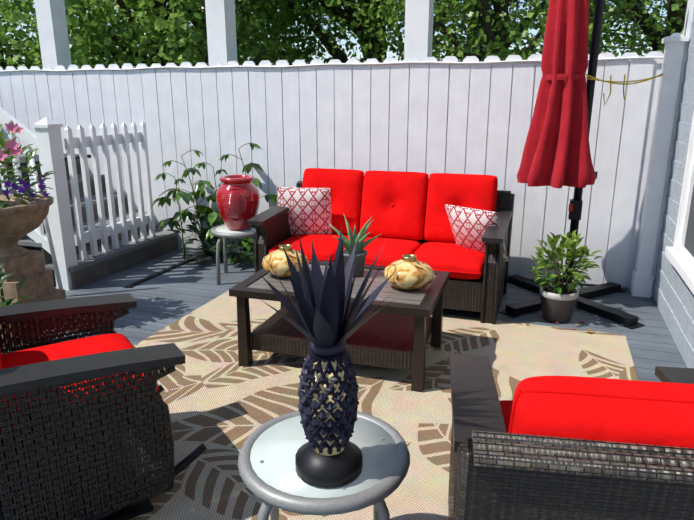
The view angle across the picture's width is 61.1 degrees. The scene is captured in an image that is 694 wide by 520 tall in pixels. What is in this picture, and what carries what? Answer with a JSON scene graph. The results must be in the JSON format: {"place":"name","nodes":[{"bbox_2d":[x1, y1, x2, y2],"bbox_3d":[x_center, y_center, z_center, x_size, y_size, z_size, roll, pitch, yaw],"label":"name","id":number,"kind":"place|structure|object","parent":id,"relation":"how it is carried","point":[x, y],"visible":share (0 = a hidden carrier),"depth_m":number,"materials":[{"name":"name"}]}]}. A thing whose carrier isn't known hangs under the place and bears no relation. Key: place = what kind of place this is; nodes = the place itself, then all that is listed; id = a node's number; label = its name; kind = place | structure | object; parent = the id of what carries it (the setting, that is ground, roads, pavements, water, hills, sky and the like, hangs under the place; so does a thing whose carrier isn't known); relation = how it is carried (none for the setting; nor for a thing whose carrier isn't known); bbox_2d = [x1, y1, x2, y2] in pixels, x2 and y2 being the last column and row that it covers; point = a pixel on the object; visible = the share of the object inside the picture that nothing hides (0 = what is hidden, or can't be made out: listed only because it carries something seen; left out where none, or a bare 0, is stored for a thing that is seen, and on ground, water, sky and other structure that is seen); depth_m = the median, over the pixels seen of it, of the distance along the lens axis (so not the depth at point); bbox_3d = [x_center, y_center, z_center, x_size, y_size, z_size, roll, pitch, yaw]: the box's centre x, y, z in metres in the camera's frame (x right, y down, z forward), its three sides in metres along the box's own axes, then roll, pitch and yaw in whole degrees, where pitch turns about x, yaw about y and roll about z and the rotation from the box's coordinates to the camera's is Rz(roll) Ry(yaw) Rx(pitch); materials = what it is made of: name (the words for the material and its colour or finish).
{"place":"outdoors","nodes":[
{"label":"outdoors","id":0,"kind":"place"},
{"bbox_2d":[52,246,251,286],"bbox_3d":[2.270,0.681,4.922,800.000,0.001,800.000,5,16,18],"label":"ground","id":1,"kind":"structure","parent":0,"point":[54,278],"depth_m":6.86,"materials":[{"name":"grey"}]},
{"bbox_2d":[0,2,117,66],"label":"tree","id":2,"kind":"object","parent":1,"relation":"on","point":[30,17],"visible":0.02,"depth_m":15.08,"materials":[{"name":"green plant"}]},
{"bbox_2d":[0,0,171,69],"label":"tree","id":3,"kind":"object","parent":1,"relation":"on","point":[7,50],"visible":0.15,"depth_m":12.72,"materials":[{"name":"green plant"}]},
{"bbox_2d":[0,0,302,69],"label":"tree","id":4,"kind":"object","parent":1,"relation":"on","point":[153,34],"visible":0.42,"depth_m":9.58,"materials":[{"name":"green plant"}]},
{"bbox_2d":[24,0,356,67],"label":"tree","id":5,"kind":"object","parent":1,"relation":"on","point":[247,48],"depth_m":20.27,"materials":[{"name":"green plant"}]},
{"bbox_2d":[88,0,367,65],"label":"tree","id":6,"kind":"object","parent":1,"relation":"on","point":[283,54],"visible":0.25,"depth_m":14.69,"materials":[{"name":"green plant"}]},
{"bbox_2d":[2,247,686,381],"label":"deck","id":7,"kind":"structure","parent":1,"relation":"on","point":[167,289],"depth_m":4.51,"materials":[{"name":"grey wood"}]},
{"bbox_2d":[0,283,12,344],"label":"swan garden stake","id":8,"kind":"object","parent":7,"relation":"on","point":[2,294],"visible":0.26,"depth_m":3.61,"materials":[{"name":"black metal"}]},
{"bbox_2d":[0,264,38,350],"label":"bed plants","id":9,"kind":"object","parent":7,"relation":"on","point":[3,276],"visible":0.27,"depth_m":3.49,"materials":[{"name":"green plant"}]},
{"bbox_2d":[0,120,65,335],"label":"stone urn planter","id":10,"kind":"object","parent":7,"relation":"on","point":[24,214],"visible":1,"depth_m":3.93,"materials":[{"name":"stone"}]},
{"bbox_2d":[0,107,177,289],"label":"railing","id":11,"kind":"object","parent":7,"relation":"on","point":[93,227],"depth_m":5.09,"materials":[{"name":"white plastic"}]},
{"bbox_2d":[150,173,218,259],"bbox_3d":[-1.582,-0.399,5.545,0.675,0.856,0.567,5,16,18],"label":"tall plant","id":12,"kind":"object","parent":7,"relation":"on","point":[186,198],"visible":0.81,"depth_m":5.57,"materials":[{"name":"green plant"}]},
{"bbox_2d":[158,150,216,256],"bbox_3d":[-1.446,-0.532,5.654,0.709,1.056,0.578,-3,16,-12],"label":"tall plant","id":13,"kind":"object","parent":7,"relation":"on","point":[185,214],"visible":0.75,"depth_m":5.48,"materials":[{"name":"green plant"}]},
{"bbox_2d":[189,162,238,250],"bbox_3d":[-1.224,-0.470,5.616,0.692,0.956,0.636,5,16,18],"label":"tall plant","id":14,"kind":"object","parent":7,"relation":"on","point":[211,217],"visible":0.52,"depth_m":5.47,"materials":[{"name":"green plant"}]},
{"bbox_2d":[193,192,253,261],"bbox_3d":[-1.160,-0.317,5.587,0.522,0.676,0.634,-9,18,-31],"label":"tall plant","id":15,"kind":"object","parent":7,"relation":"on","point":[209,233],"visible":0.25,"depth_m":5.53,"materials":[{"name":"green plant"}]},
{"bbox_2d":[211,224,255,284],"bbox_3d":[-0.915,-0.057,5.063,0.482,0.452,0.482,0,15,-1],"label":"side table","id":16,"kind":"object","parent":7,"relation":"on","point":[223,232],"visible":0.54,"depth_m":4.89,"materials":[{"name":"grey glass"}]},
{"bbox_2d":[216,175,259,229],"bbox_3d":[-0.919,-0.482,4.936,0.370,0.437,0.394,5,16,18],"label":"vase","id":17,"kind":"object","parent":16,"relation":"on","point":[238,200],"visible":0.98,"depth_m":4.81,"materials":[{"name":"red ceramic"}]},
{"bbox_2d":[213,143,276,203],"bbox_3d":[-0.847,-0.510,5.420,0.743,1.136,0.611,5,16,18],"label":"tall plant","id":18,"kind":"object","parent":7,"relation":"on","point":[247,168],"visible":0.4,"depth_m":5.46,"materials":[{"name":"green plant"}]},
{"bbox_2d":[238,411,409,519],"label":"side table","id":19,"kind":"object","parent":7,"relation":"on","point":[273,481],"visible":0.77,"depth_m":1.66,"materials":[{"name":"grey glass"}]},
{"bbox_2d":[258,226,399,487],"bbox_3d":[-0.046,0.259,1.553,0.419,0.691,0.420,5,16,18],"label":"pineapple sculpture","id":20,"kind":"object","parent":19,"relation":"on","point":[328,454],"visible":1,"depth_m":1.56,"materials":[{"name":"metal"}]},
{"bbox_2d":[0,0,689,297],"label":"fence","id":21,"kind":"object","parent":7,"relation":"on","point":[419,108],"visible":0.62,"depth_m":5.10,"materials":[{"name":"white paint"}]},
{"bbox_2d":[246,168,514,323],"bbox_3d":[0.298,-0.180,4.596,1.890,0.946,0.988,5,16,18],"label":"sofa","id":22,"kind":"object","parent":7,"relation":"on","point":[458,227],"visible":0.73,"depth_m":4.60,"materials":[{"name":"fabric"}]},
{"bbox_2d":[123,290,638,519],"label":"rug","id":23,"kind":"object","parent":7,"relation":"on","point":[220,402],"visible":0.22,"depth_m":3.13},
{"bbox_2d":[0,293,206,519],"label":"chair","id":24,"kind":"object","parent":23,"relation":"on","point":[71,410],"visible":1,"depth_m":2.04,"materials":[{"name":"wicker"}]},
{"bbox_2d":[229,260,449,392],"bbox_3d":[-0.015,0.350,3.518,1.130,0.480,0.720,5,16,17],"label":"coffee table","id":25,"kind":"object","parent":23,"relation":"on","point":[399,330],"visible":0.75,"depth_m":3.33,"materials":[{"name":"brown wood"}]},
{"bbox_2d":[262,244,309,276],"bbox_3d":[-0.371,-0.003,3.559,0.290,0.178,0.290,5,16,18],"label":"vase","id":26,"kind":"object","parent":25,"relation":"on","point":[276,260],"visible":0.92,"depth_m":3.47,"materials":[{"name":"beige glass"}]},
{"bbox_2d":[328,213,380,276],"bbox_3d":[0.044,-0.094,3.534,0.308,0.368,0.305,5,16,18],"label":"aloe pot","id":27,"kind":"object","parent":25,"relation":"on","point":[349,244],"visible":0.71,"depth_m":3.51,"materials":[{"name":"green"}]},
{"bbox_2d":[383,254,434,288],"bbox_3d":[0.351,0.060,3.330,0.290,0.178,0.290,5,16,18],"label":"vase","id":28,"kind":"object","parent":25,"relation":"on","point":[411,272],"visible":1,"depth_m":3.24,"materials":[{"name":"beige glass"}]},
{"bbox_2d":[448,353,693,519],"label":"chair","id":29,"kind":"object","parent":23,"relation":"on","point":[561,448],"visible":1,"depth_m":1.24,"materials":[{"name":"wicker"}]},
{"bbox_2d":[201,261,595,333],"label":"fallen petals","id":30,"kind":"object","parent":7,"relation":"on","point":[589,331],"visible":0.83,"depth_m":4.09,"materials":[{"name":"brown plant"}]},
{"bbox_2d":[528,230,601,322],"bbox_3d":[1.507,0.102,4.096,0.490,0.654,0.509,5,16,18],"label":"potted plant","id":31,"kind":"object","parent":7,"relation":"on","point":[558,300],"visible":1,"depth_m":4.05,"materials":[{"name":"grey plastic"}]},
{"bbox_2d":[499,0,662,328],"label":"cantilever umbrella","id":32,"kind":"object","parent":7,"relation":"on","point":[556,153],"visible":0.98,"depth_m":4.02,"materials":[{"name":"red fabric"}]},
{"bbox_2d":[182,0,510,64],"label":"tree","id":33,"kind":"object","parent":1,"relation":"on","point":[350,21],"visible":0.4,"depth_m":14.21,"materials":[{"name":"green plant"}]},
{"bbox_2d":[299,0,443,60],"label":"tree","id":34,"kind":"object","parent":1,"relation":"on","point":[349,31],"depth_m":23.66,"materials":[{"name":"green plant"}]},
{"bbox_2d":[392,0,547,61],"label":"tree","id":35,"kind":"object","parent":1,"relation":"on","point":[483,50],"visible":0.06,"depth_m":23.45,"materials":[{"name":"green plant"}]},
{"bbox_2d":[313,0,687,61],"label":"tree","id":36,"kind":"object","parent":1,"relation":"on","point":[501,35],"visible":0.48,"depth_m":11.56,"materials":[{"name":"green plant"}]},
{"bbox_2d":[513,0,664,54],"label":"tree","id":37,"kind":"object","parent":1,"relation":"on","point":[623,44],"visible":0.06,"depth_m":25.19,"materials":[{"name":"green plant"}]},
{"bbox_2d":[534,0,687,56],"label":"tree","id":38,"kind":"object","parent":1,"relation":"on","point":[650,32],"visible":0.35,"depth_m":14.23,"materials":[{"name":"green plant"}]},
{"bbox_2d":[607,2,666,52],"bbox_3d":[13.988,-11.241,19.216,11.473,15.476,13.829,5,16,18],"label":"tree","id":39,"kind":"object","parent":1,"relation":"on","point":[660,21],"visible":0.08,"depth_m":17.93,"materials":[{"name":"green plant"}]},
{"bbox_2d":[651,0,693,367],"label":"house","id":40,"kind":"structure","parent":1,"relation":"on","point":[672,293],"depth_m":3.98,"materials":[{"name":"painted brick"},{"name":"white vinyl"},{"name":"glass"}]},
{"bbox_2d":[167,210,253,264],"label":"fence plants","id":41,"kind":"object","parent":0,"point":[193,228],"visible":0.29,"depth_m":5.62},
{"bbox_2d":[2,0,666,64],"label":"sky","id":42,"kind":"structure","parent":0,"point":[389,54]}
]}

